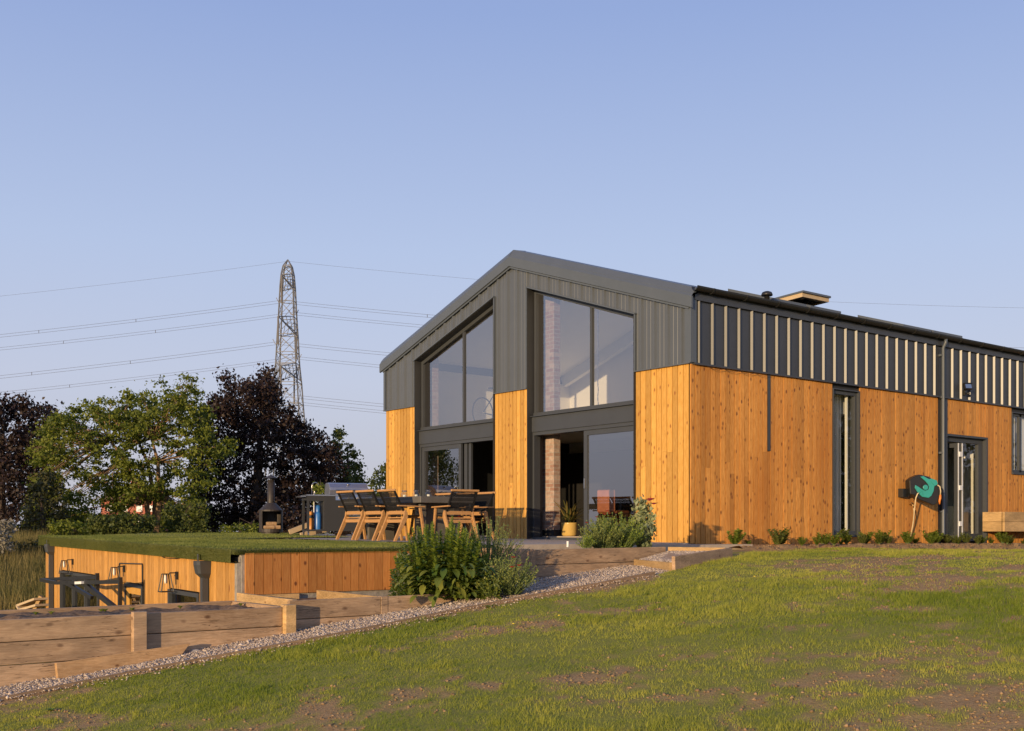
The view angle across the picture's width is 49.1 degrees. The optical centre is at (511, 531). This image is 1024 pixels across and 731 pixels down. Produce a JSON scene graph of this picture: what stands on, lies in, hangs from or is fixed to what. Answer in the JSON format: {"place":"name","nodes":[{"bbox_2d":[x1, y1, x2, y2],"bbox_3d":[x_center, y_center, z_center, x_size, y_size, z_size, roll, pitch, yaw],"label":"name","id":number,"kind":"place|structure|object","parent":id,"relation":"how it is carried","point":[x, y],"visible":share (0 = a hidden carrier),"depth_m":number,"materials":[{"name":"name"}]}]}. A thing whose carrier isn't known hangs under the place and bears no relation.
{"place":"outdoors","nodes":[
{"label":"outdoors","id":0,"kind":"place"},
{"bbox_2d":[0,529,110,609],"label":"long grass","id":1,"kind":"structure","parent":0,"point":[12,593],"depth_m":28.83,"materials":[{"name":"plant"}]},
{"bbox_2d":[100,481,173,526],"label":"brick house","id":2,"kind":"structure","parent":0,"point":[135,508],"depth_m":229.99,"materials":[{"name":"brick"}]},
{"bbox_2d":[0,566,663,695],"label":"path","id":3,"kind":"structure","parent":0,"point":[541,588],"depth_m":12.69,"materials":[{"name":"gravel"}]},
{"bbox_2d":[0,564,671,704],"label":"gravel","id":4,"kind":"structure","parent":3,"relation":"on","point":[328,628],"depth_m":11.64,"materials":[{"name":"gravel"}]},
{"bbox_2d":[54,643,189,678],"bbox_3d":[-3.587,1.213,10.407,1.269,0.268,0.069,0,0,-41],"label":"leaning board","id":5,"kind":"object","parent":4,"relation":"on","point":[76,667],"visible":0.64,"depth_m":10.31,"materials":[{"name":"wood"}]},
{"bbox_2d":[387,517,503,607],"bbox_3d":[-0.802,0.352,13.219,1.356,1.070,1.522,0,0,-5],"label":"leafy bush","id":6,"kind":"object","parent":4,"relation":"on","point":[452,565],"visible":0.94,"depth_m":12.90,"materials":[{"name":"green plant"}]},
{"bbox_2d":[475,572,505,597],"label":"seedling plant","id":7,"kind":"object","parent":4,"relation":"on","point":[487,589],"visible":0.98,"depth_m":12.71,"materials":[{"name":"green plant"}]},
{"bbox_2d":[480,552,538,594],"bbox_3d":[-0.021,0.499,12.992,0.699,0.512,0.797,0,0,-38],"label":"poppy plant","id":8,"kind":"object","parent":4,"relation":"on","point":[511,582],"visible":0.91,"depth_m":12.91,"materials":[{"name":"green plant"}]},
{"bbox_2d":[459,516,523,565],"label":"wild stalks","id":9,"kind":"object","parent":3,"relation":"on","point":[493,546],"visible":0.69,"depth_m":13.81,"materials":[{"name":"green plant"}]},
{"bbox_2d":[472,387,492,420],"bbox_3d":[-0.326,-2.768,25.378,0.110,0.959,1.695,0,0,41],"label":"bicycle","id":10,"kind":"object","parent":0,"point":[485,408],"visible":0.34,"depth_m":25.05,"materials":[{"name":"grey metal"}]},
{"bbox_2d":[0,532,1023,730],"bbox_3d":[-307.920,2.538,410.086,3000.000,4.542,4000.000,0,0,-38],"label":"ground","id":11,"kind":"structure","parent":0,"point":[994,689],"depth_m":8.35,"materials":[{"name":"plant"}]},
{"bbox_2d":[0,518,18,559],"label":"shrub","id":12,"kind":"object","parent":11,"relation":"on","point":[5,536],"visible":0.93,"depth_m":30.73,"materials":[{"name":"grey plant"}]},
{"bbox_2d":[10,539,45,559],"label":"shrub","id":13,"kind":"object","parent":11,"relation":"on","point":[36,545],"visible":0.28,"depth_m":31.93,"materials":[{"name":"green plant"}]},
{"bbox_2d":[16,595,48,608],"bbox_3d":[-8.787,1.311,20.488,0.893,0.294,0.297,0,0,45],"label":"timber frame","id":14,"kind":"object","parent":11,"relation":"on","point":[33,603],"visible":0.8,"depth_m":20.29,"materials":[{"name":"wood"}]},
{"bbox_2d":[0,390,70,534],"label":"copper beech","id":15,"kind":"object","parent":11,"relation":"on","point":[10,476],"visible":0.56,"depth_m":48.41,"materials":[{"name":"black plant"}]},
{"bbox_2d":[15,468,71,536],"bbox_3d":[-15.480,-0.400,36.962,1.858,3.453,2.820,0,0,-38],"label":"weeping conifer","id":16,"kind":"object","parent":11,"relation":"on","point":[39,519],"visible":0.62,"depth_m":36.74,"materials":[{"name":"green plant"}]},
{"bbox_2d":[46,518,95,535],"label":"shrub","id":17,"kind":"object","parent":11,"relation":"on","point":[56,527],"visible":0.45,"depth_m":33.65,"materials":[{"name":"green plant"}]},
{"bbox_2d":[68,503,143,533],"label":"shrub","id":18,"kind":"object","parent":11,"relation":"on","point":[109,514],"visible":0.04,"depth_m":51.87,"materials":[{"name":"green plant"}]},
{"bbox_2d":[84,511,158,534],"bbox_3d":[-11.501,-0.150,33.014,2.190,0.985,1.605,0,0,23],"label":"shrub","id":19,"kind":"object","parent":11,"relation":"on","point":[124,524],"visible":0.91,"depth_m":32.70,"materials":[{"name":"green plant"}]},
{"bbox_2d":[16,372,242,532],"bbox_3d":[-13.884,-2.786,40.049,9.203,6.379,5.250,0,0,0],"label":"maple","id":20,"kind":"object","parent":11,"relation":"on","point":[135,426],"visible":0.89,"depth_m":39.06,"materials":[{"name":"green plant"}]},
{"bbox_2d":[0,601,295,685],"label":"retaining wall","id":21,"kind":"structure","parent":11,"relation":"on","point":[65,634],"depth_m":10.59,"materials":[{"name":"wood"}]},
{"bbox_2d":[159,499,211,532],"bbox_3d":[-9.883,-0.301,33.968,1.496,1.376,1.729,0,0,-38],"label":"shrub","id":22,"kind":"object","parent":11,"relation":"on","point":[185,524],"visible":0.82,"depth_m":33.88,"materials":[{"name":"green plant"}]},
{"bbox_2d":[150,498,221,532],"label":"shrub","id":23,"kind":"object","parent":11,"relation":"on","point":[162,529],"visible":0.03,"depth_m":51.80,"materials":[{"name":"green plant"}]},
{"bbox_2d":[218,518,258,532],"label":"shrub","id":24,"kind":"object","parent":11,"relation":"on","point":[239,528],"visible":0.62,"depth_m":30.96,"materials":[{"name":"green plant"}]},
{"bbox_2d":[37,532,491,607],"bbox_3d":[-4.600,1.007,20.841,6.025,1.975,13.950,0,0,-32],"label":"garden room","id":25,"kind":"object","parent":11,"relation":"on","point":[206,566],"visible":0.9,"depth_m":17.25,"materials":[{"name":"wood"}]},
{"bbox_2d":[59,559,73,573],"bbox_3d":[-8.551,0.674,21.524,0.255,0.280,0.185,0,0,-32],"label":"wall lantern","id":26,"kind":"object","parent":25,"relation":"attached to","point":[64,562],"depth_m":21.49,"materials":[{"name":"black metal"}]},
{"bbox_2d":[60,570,99,607],"bbox_3d":[-8.165,1.344,21.206,0.408,1.100,3.397,0,0,-37],"label":"window","id":27,"kind":"structure","parent":25,"relation":"in","point":[69,597],"depth_m":21.55,"materials":[{"name":"clear glass"}]},
{"bbox_2d":[39,573,122,605],"bbox_3d":[-6.978,0.958,18.144,0.519,0.562,3.640,0,0,-38],"label":"steel bracket frame","id":28,"kind":"object","parent":25,"relation":"attached to","point":[85,582],"visible":0.91,"depth_m":17.61,"materials":[{"name":"black metal"}]},
{"bbox_2d":[108,565,124,579],"bbox_3d":[-6.379,0.694,18.106,0.255,0.280,0.185,0,0,-32],"label":"wall lantern","id":29,"kind":"object","parent":25,"relation":"attached to","point":[114,569],"depth_m":18.07,"materials":[{"name":"black metal"}]},
{"bbox_2d":[124,582,143,604],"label":"window","id":30,"kind":"structure","parent":25,"relation":"in","point":[132,591],"depth_m":17.79,"materials":[{"name":"clear glass"}]},
{"bbox_2d":[158,572,177,592],"bbox_3d":[-4.769,0.704,15.574,0.255,0.280,0.185,0,0,-32],"label":"wall lantern","id":31,"kind":"object","parent":25,"relation":"attached to","point":[165,577],"depth_m":15.56,"materials":[{"name":"black metal"}]},
{"bbox_2d":[167,589,199,602],"bbox_3d":[-4.485,1.359,15.417,0.202,1.070,1.444,0,0,-36],"label":"window","id":32,"kind":"structure","parent":25,"relation":"in","point":[178,596],"depth_m":15.50,"materials":[{"name":"glass"}]},
{"bbox_2d":[259,475,282,533],"bbox_3d":[-5.587,-0.616,25.998,0.550,1.395,0.550,0,0,-38],"label":"chiminea","id":33,"kind":"object","parent":25,"relation":"on","point":[270,510],"visible":0.91,"depth_m":25.93,"materials":[{"name":"metal"}]},
{"bbox_2d":[288,523,306,533],"bbox_3d":[-4.765,-0.107,25.699,0.754,0.363,0.050,0,0,-34],"label":"rough board","id":34,"kind":"object","parent":25,"relation":"on","point":[295,529],"visible":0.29,"depth_m":25.57,"materials":[{"name":"wood"}]},
{"bbox_2d":[181,362,352,539],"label":"copper beech","id":35,"kind":"object","parent":11,"relation":"on","point":[263,395],"visible":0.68,"depth_m":44.83,"materials":[{"name":"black plant"}]},
{"bbox_2d":[251,505,324,540],"bbox_3d":[-7.164,-0.169,35.944,2.649,1.324,1.548,0,0,10],"label":"shrub","id":36,"kind":"object","parent":11,"relation":"on","point":[289,518],"visible":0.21,"depth_m":35.68,"materials":[{"name":"green plant"}]},
{"bbox_2d":[264,259,312,506],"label":"pylon","id":37,"kind":"object","parent":11,"relation":"on","point":[280,364],"visible":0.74,"depth_m":194.04,"materials":[{"name":"metal"}]},
{"bbox_2d":[1,357,378,394],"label":"power cable","id":38,"kind":"object","parent":37,"relation":"attached to","point":[183,371],"visible":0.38,"depth_m":202.98,"materials":[{"name":"metal"}]},
{"bbox_2d":[0,342,387,378],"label":"power cable","id":39,"kind":"object","parent":37,"relation":"attached to","point":[194,355],"visible":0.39,"depth_m":186.98,"materials":[{"name":"metal"}]},
{"bbox_2d":[13,394,381,426],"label":"power cable","id":40,"kind":"object","parent":37,"relation":"attached to","point":[299,398],"visible":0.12,"depth_m":189.18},
{"bbox_2d":[0,312,418,349],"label":"power cable","id":41,"kind":"object","parent":37,"relation":"attached to","point":[206,326],"visible":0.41,"depth_m":200.18,"materials":[{"name":"metal"}]},
{"bbox_2d":[0,300,1011,347],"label":"power cable","id":42,"kind":"object","parent":37,"relation":"attached to","point":[226,310],"visible":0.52,"depth_m":189.78,"materials":[{"name":"metal"}]},
{"bbox_2d":[5,261,1007,307],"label":"power cable","id":43,"kind":"object","parent":37,"relation":"attached to","point":[455,277],"visible":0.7,"depth_m":194.98,"materials":[{"name":"metal"}]},
{"bbox_2d":[312,480,324,504],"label":"shrub","id":44,"kind":"object","parent":11,"relation":"on","point":[320,488],"visible":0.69,"depth_m":33.76,"materials":[{"name":"green plant"}]},
{"bbox_2d":[238,551,413,599],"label":"retaining wall","id":45,"kind":"structure","parent":11,"relation":"on","point":[293,575],"depth_m":14.11,"materials":[{"name":"wood"}]},
{"bbox_2d":[0,571,654,701],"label":"path edging","id":46,"kind":"object","parent":11,"relation":"on","point":[219,656],"visible":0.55,"depth_m":10.91,"materials":[{"name":"grey stone"}]},
{"bbox_2d":[328,424,368,540],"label":"broadleaf tree","id":47,"kind":"object","parent":11,"relation":"on","point":[354,466],"visible":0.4,"depth_m":47.16,"materials":[{"name":"green plant"}]},
{"bbox_2d":[237,590,479,629],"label":"retaining wall","id":48,"kind":"structure","parent":11,"relation":"on","point":[334,605],"depth_m":12.26,"materials":[{"name":"wood"}]},
{"bbox_2d":[366,461,385,496],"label":"broadleaf tree","id":49,"kind":"object","parent":11,"relation":"on","point":[376,475],"visible":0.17,"depth_m":59.78,"materials":[{"name":"green plant"}]},
{"bbox_2d":[486,530,529,562],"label":"wild stalks","id":50,"kind":"object","parent":11,"relation":"on","point":[509,547],"visible":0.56,"depth_m":14.17,"materials":[{"name":"green plant"}]},
{"bbox_2d":[0,548,1023,730],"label":"soil clods","id":51,"kind":"object","parent":11,"relation":"on","point":[980,720],"visible":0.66,"depth_m":8.06,"materials":[{"name":"soil"}]},
{"bbox_2d":[296,533,752,550],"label":"terrace","id":52,"kind":"structure","parent":11,"relation":"on","point":[538,544],"depth_m":18.11,"materials":[{"name":"stone"}]},
{"bbox_2d":[300,531,326,534],"bbox_3d":[-4.478,0.023,25.399,0.697,0.246,0.050,0,0,-36],"label":"rough board","id":53,"kind":"object","parent":52,"relation":"on","point":[312,532],"visible":0.43,"depth_m":25.36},
{"bbox_2d":[296,482,380,535],"bbox_3d":[-3.689,-0.490,24.986,2.140,1.185,0.640,0,0,-21],"label":"kitchen cart","id":54,"kind":"object","parent":52,"relation":"on","point":[332,514],"visible":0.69,"depth_m":24.58,"materials":[{"name":"metal"}]},
{"bbox_2d":[309,511,313,528],"bbox_3d":[-4.416,-0.224,24.621,0.132,0.420,0.132,0,0,-38],"label":"orange cylinder","id":55,"kind":"object","parent":54,"relation":"on","point":[311,519],"visible":0.94,"depth_m":24.57,"materials":[{"name":"paint"}]},
{"bbox_2d":[314,505,320,528],"bbox_3d":[-4.269,-0.294,24.656,0.156,0.560,0.156,0,0,-38],"label":"gas cylinder","id":56,"kind":"object","parent":54,"relation":"on","point":[317,519],"visible":0.96,"depth_m":24.59,"materials":[{"name":"blue paint"}]},
{"bbox_2d":[325,483,367,499],"bbox_3d":[-3.640,-0.874,24.970,0.940,0.392,0.665,0,0,-21],"label":"gas grill","id":57,"kind":"object","parent":54,"relation":"in","point":[331,488],"visible":0.49,"depth_m":24.75,"materials":[{"name":"metal"}]},
{"bbox_2d":[336,490,382,539],"bbox_3d":[-2.682,-0.273,19.686,0.622,0.861,0.610,0,0,-38],"label":"armchair","id":58,"kind":"object","parent":52,"relation":"on","point":[354,511],"visible":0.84,"depth_m":19.60,"materials":[{"name":"brown wood"}]},
{"bbox_2d":[355,489,402,540],"bbox_3d":[-2.272,-0.266,19.169,0.621,0.861,0.610,0,0,-40],"label":"armchair","id":59,"kind":"object","parent":52,"relation":"on","point":[371,508],"visible":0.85,"depth_m":19.08,"materials":[{"name":"brown wood"}]},
{"bbox_2d":[376,489,424,540],"bbox_3d":[-1.839,-0.260,18.656,0.621,0.861,0.610,0,0,-37],"label":"armchair","id":60,"kind":"object","parent":52,"relation":"on","point":[391,511],"visible":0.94,"depth_m":18.56,"materials":[{"name":"brown wood"}]},
{"bbox_2d":[345,496,472,539],"bbox_3d":[-1.868,-0.204,19.866,1.100,0.754,2.530,0,0,-38],"label":"patio table","id":61,"kind":"object","parent":52,"relation":"on","point":[427,502],"visible":0.3,"depth_m":19.19,"materials":[{"name":"wood"}]},
{"bbox_2d":[409,493,450,538],"bbox_3d":[-1.480,-0.272,20.550,0.621,0.861,0.610,0,0,-40],"label":"armchair","id":62,"kind":"object","parent":52,"relation":"on","point":[413,510],"visible":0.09,"depth_m":20.61,"materials":[{"name":"brown wood"}]},
{"bbox_2d":[431,489,478,537],"bbox_3d":[-0.937,-0.254,18.646,0.610,0.861,0.622,0,0,-36],"label":"armchair","id":63,"kind":"object","parent":52,"relation":"on","point":[449,512],"visible":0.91,"depth_m":18.52,"materials":[{"name":"brown wood"}]},
{"bbox_2d":[459,492,496,540],"bbox_3d":[-0.690,-0.260,19.620,0.622,0.861,0.610,0,0,-38],"label":"armchair","id":64,"kind":"object","parent":52,"relation":"on","point":[484,507],"visible":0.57,"depth_m":19.61,"materials":[{"name":"brown wood"}]},
{"bbox_2d":[480,547,665,578],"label":"retaining wall","id":65,"kind":"structure","parent":11,"relation":"on","point":[565,560],"depth_m":15.01,"materials":[{"name":"wood"}]},
{"bbox_2d":[575,534,597,547],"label":"herb bush","id":66,"kind":"object","parent":65,"relation":"on","point":[588,541],"visible":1,"depth_m":15.26,"materials":[{"name":"green plant"}]},
{"bbox_2d":[578,510,629,547],"bbox_3d":[1.302,-0.007,15.577,0.745,0.553,0.963,0,0,-5],"label":"herb bush","id":67,"kind":"object","parent":65,"relation":"on","point":[602,539],"visible":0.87,"depth_m":15.58,"materials":[{"name":"green plant"}]},
{"bbox_2d":[588,511,648,547],"bbox_3d":[1.526,0.002,15.913,0.858,0.569,0.859,0,0,-38],"label":"herb bush","id":68,"kind":"object","parent":65,"relation":"on","point":[631,540],"visible":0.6,"depth_m":15.75,"materials":[{"name":"green plant"}]},
{"bbox_2d":[628,494,656,546],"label":"hollyhock","id":69,"kind":"object","parent":65,"relation":"on","point":[643,513],"visible":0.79,"depth_m":16.02,"materials":[{"name":"green plant"}]},
{"bbox_2d":[634,547,732,570],"bbox_3d":[2.156,0.411,15.311,1.058,0.371,1.725,0,0,36],"label":"planter","id":70,"kind":"object","parent":11,"relation":"on","point":[673,558],"visible":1,"depth_m":15.14,"materials":[{"name":"wood"}]},
{"bbox_2d":[379,250,1023,544],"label":"house","id":71,"kind":"structure","parent":11,"relation":"on","point":[834,422],"depth_m":21.82,"materials":[{"name":"wood"}]},
{"bbox_2d":[418,305,492,430],"bbox_3d":[-1.104,-3.440,23.760,0.280,2.465,2.843,0,0,-38],"label":"window","id":72,"kind":"structure","parent":71,"relation":"in","point":[463,332],"depth_m":23.74,"materials":[{"name":"grey metal"}]},
{"bbox_2d":[420,437,492,537],"bbox_3d":[-1.080,-0.870,23.779,0.260,2.088,2.836,0,0,-38],"label":"sliding door","id":73,"kind":"structure","parent":71,"relation":"in","point":[468,444],"depth_m":23.67,"materials":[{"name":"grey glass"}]},
{"bbox_2d":[551,498,591,535],"bbox_3d":[1.136,-0.278,21.792,0.933,0.750,0.950,0,0,-38],"label":"potted plant","id":74,"kind":"object","parent":71,"relation":"on","point":[569,527],"visible":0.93,"depth_m":21.66,"materials":[{"name":"green plant"}]},
{"bbox_2d":[530,290,632,416],"bbox_3d":[1.357,-3.451,20.661,0.280,2.486,2.908,0,0,-38],"label":"window","id":75,"kind":"structure","parent":71,"relation":"in","point":[536,413],"depth_m":20.88,"materials":[{"name":"grey metal"}]},
{"bbox_2d":[531,422,632,539],"bbox_3d":[1.380,-0.870,20.679,0.260,2.088,2.901,0,0,-38],"label":"sliding door","id":76,"kind":"structure","parent":71,"relation":"in","point":[626,426],"depth_m":20.86,"materials":[{"name":"grey metal"}]},
{"bbox_2d":[597,311,598,404],"bbox_3d":[1.602,-3.289,20.884,0.020,1.936,0.033,0,0,-38],"label":"bead chain","id":77,"kind":"object","parent":71,"relation":"hanging from","point":[598,356],"visible":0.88,"depth_m":20.88,"materials":[{"name":"metal"}]},
{"bbox_2d":[597,490,628,525],"bbox_3d":[1.977,-0.352,21.957,0.440,0.900,0.510,0,0,40],"label":"dining chair","id":78,"kind":"object","parent":71,"relation":"on","point":[605,500],"visible":0.73,"depth_m":21.77,"materials":[{"name":"orange metal"}]},
{"bbox_2d":[615,498,632,526],"bbox_3d":[3.038,-0.280,21.928,0.950,0.753,2.100,0,0,-38],"label":"dining table","id":79,"kind":"object","parent":71,"relation":"on","point":[621,503],"visible":0.09,"depth_m":22.40,"materials":[{"name":"black wood"}]},
{"bbox_2d":[728,289,805,306],"bbox_3d":[5.082,-4.615,22.369,1.000,0.504,1.150,0,0,-38],"label":"roof window","id":80,"kind":"structure","parent":71,"relation":"in","point":[731,290],"depth_m":22.04,"materials":[{"name":"metal"}]},
{"bbox_2d":[776,290,840,313],"bbox_3d":[5.960,-4.615,23.113,1.000,0.504,1.224,0,0,-38],"label":"roof window","id":81,"kind":"structure","parent":71,"relation":"in","point":[811,299],"depth_m":22.84,"materials":[{"name":"wood"}]},
{"bbox_2d":[832,388,859,536],"bbox_3d":[6.206,-1.273,21.139,0.850,2.765,0.275,0,0,-38],"label":"window","id":82,"kind":"structure","parent":71,"relation":"in","point":[853,396],"depth_m":21.32,"materials":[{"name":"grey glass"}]},
{"bbox_2d":[858,315,930,331],"bbox_3d":[8.567,-4.615,25.136,1.100,0.504,1.150,0,0,-38],"label":"roof window","id":83,"kind":"structure","parent":71,"relation":"in","point":[860,316],"depth_m":24.73,"materials":[{"name":"metal"}]},
{"bbox_2d":[898,475,940,535],"bbox_3d":[8.034,-0.495,22.143,0.850,1.237,0.293,0,0,-8],"label":"hose reel","id":84,"kind":"object","parent":71,"relation":"attached to","point":[923,489],"visible":0.95,"depth_m":22.07,"materials":[{"name":"black plastic"}]},
{"bbox_2d":[931,330,961,337],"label":"roof window","id":85,"kind":"structure","parent":71,"relation":"in","point":[934,331],"depth_m":25.44,"materials":[{"name":"metal"}]},
{"bbox_2d":[962,383,972,394],"bbox_3d":[9.541,-2.982,23.544,0.200,0.252,0.163,0,0,-13],"label":"floodlight","id":86,"kind":"object","parent":71,"relation":"attached to","point":[967,386],"visible":1,"depth_m":23.50,"materials":[{"name":"black plastic"}]},
{"bbox_2d":[948,434,987,540],"bbox_3d":[9.471,-0.902,23.942,1.610,2.232,0.705,0,0,-38],"label":"side door","id":87,"kind":"structure","parent":71,"relation":"in","point":[981,443],"depth_m":24.03,"materials":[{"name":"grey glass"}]},
{"bbox_2d":[1011,412,1023,474],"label":"window","id":88,"kind":"structure","parent":71,"relation":"in","point":[1018,471],"depth_m":25.17,"materials":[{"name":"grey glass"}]},
{"bbox_2d":[729,543,1023,549],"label":"planting bed","id":89,"kind":"object","parent":11,"relation":"on","point":[1020,546],"visible":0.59,"depth_m":20.91,"materials":[{"name":"soil"}]},
{"bbox_2d":[726,528,745,543],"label":"bedding plant","id":90,"kind":"object","parent":89,"relation":"on","point":[737,538],"visible":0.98,"depth_m":18.40,"materials":[{"name":"green plant"}]},
{"bbox_2d":[767,529,785,543],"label":"bedding plant","id":91,"kind":"object","parent":89,"relation":"on","point":[778,538],"visible":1,"depth_m":18.71,"materials":[{"name":"green plant"}]},
{"bbox_2d":[776,527,790,543],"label":"bedding plant","id":92,"kind":"object","parent":89,"relation":"on","point":[787,534],"visible":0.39,"depth_m":18.87,"materials":[{"name":"green plant"}]},
{"bbox_2d":[815,532,831,543],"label":"bedding plant","id":93,"kind":"object","parent":89,"relation":"on","point":[822,536],"visible":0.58,"depth_m":20.04,"materials":[{"name":"green plant"}]},
{"bbox_2d":[824,532,841,545],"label":"bedding plant","id":94,"kind":"object","parent":89,"relation":"on","point":[835,539],"visible":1,"depth_m":19.40,"materials":[{"name":"green plant"}]},
{"bbox_2d":[839,528,851,543],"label":"bedding plant","id":95,"kind":"object","parent":89,"relation":"on","point":[846,537],"visible":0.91,"depth_m":20.15,"materials":[{"name":"green plant"}]},
{"bbox_2d":[856,534,867,542],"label":"bedding plant","id":96,"kind":"object","parent":89,"relation":"on","point":[863,540],"visible":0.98,"depth_m":20.22,"materials":[{"name":"green plant"}]},
{"bbox_2d":[858,531,875,543],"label":"bedding plant","id":97,"kind":"object","parent":89,"relation":"on","point":[869,535],"visible":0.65,"depth_m":20.50,"materials":[{"name":"green plant"}]},
{"bbox_2d":[874,533,884,543],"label":"bedding plant","id":98,"kind":"object","parent":89,"relation":"on","point":[878,540],"visible":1,"depth_m":20.54,"materials":[{"name":"green plant"}]},
{"bbox_2d":[874,529,891,543],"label":"bedding plant","id":99,"kind":"object","parent":89,"relation":"on","point":[885,534],"visible":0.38,"depth_m":21.24,"materials":[{"name":"green plant"}]},
{"bbox_2d":[900,531,915,543],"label":"bedding plant","id":100,"kind":"object","parent":89,"relation":"on","point":[907,538],"visible":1,"depth_m":21.17,"materials":[{"name":"green plant"}]},
{"bbox_2d":[920,529,939,542],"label":"bedding plant","id":101,"kind":"object","parent":89,"relation":"on","point":[925,536],"visible":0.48,"depth_m":22.20,"materials":[{"name":"green plant"}]},
{"bbox_2d":[929,534,943,542],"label":"bedding plant","id":102,"kind":"object","parent":89,"relation":"on","point":[938,539],"visible":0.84,"depth_m":21.85,"materials":[{"name":"green plant"}]},
{"bbox_2d":[939,533,950,542],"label":"bedding plant","id":103,"kind":"object","parent":89,"relation":"on","point":[946,539],"visible":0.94,"depth_m":22.62,"materials":[{"name":"green plant"}]},
{"bbox_2d":[959,532,972,542],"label":"bedding plant","id":104,"kind":"object","parent":89,"relation":"on","point":[965,539],"visible":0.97,"depth_m":23.07,"materials":[{"name":"green plant"}]},
{"bbox_2d":[994,531,1007,542],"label":"bedding plant","id":105,"kind":"object","parent":89,"relation":"on","point":[1000,537],"visible":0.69,"depth_m":23.93,"materials":[{"name":"green plant"}]},
{"bbox_2d":[983,512,1023,530],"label":"planter","id":106,"kind":"object","parent":89,"relation":"on","point":[1012,521],"visible":1,"depth_m":23.86,"materials":[{"name":"wood"}]},
{"bbox_2d":[0,0,1023,531],"label":"sky","id":107,"kind":"structure","parent":0,"point":[860,153],"materials":[{"name":"blue"}]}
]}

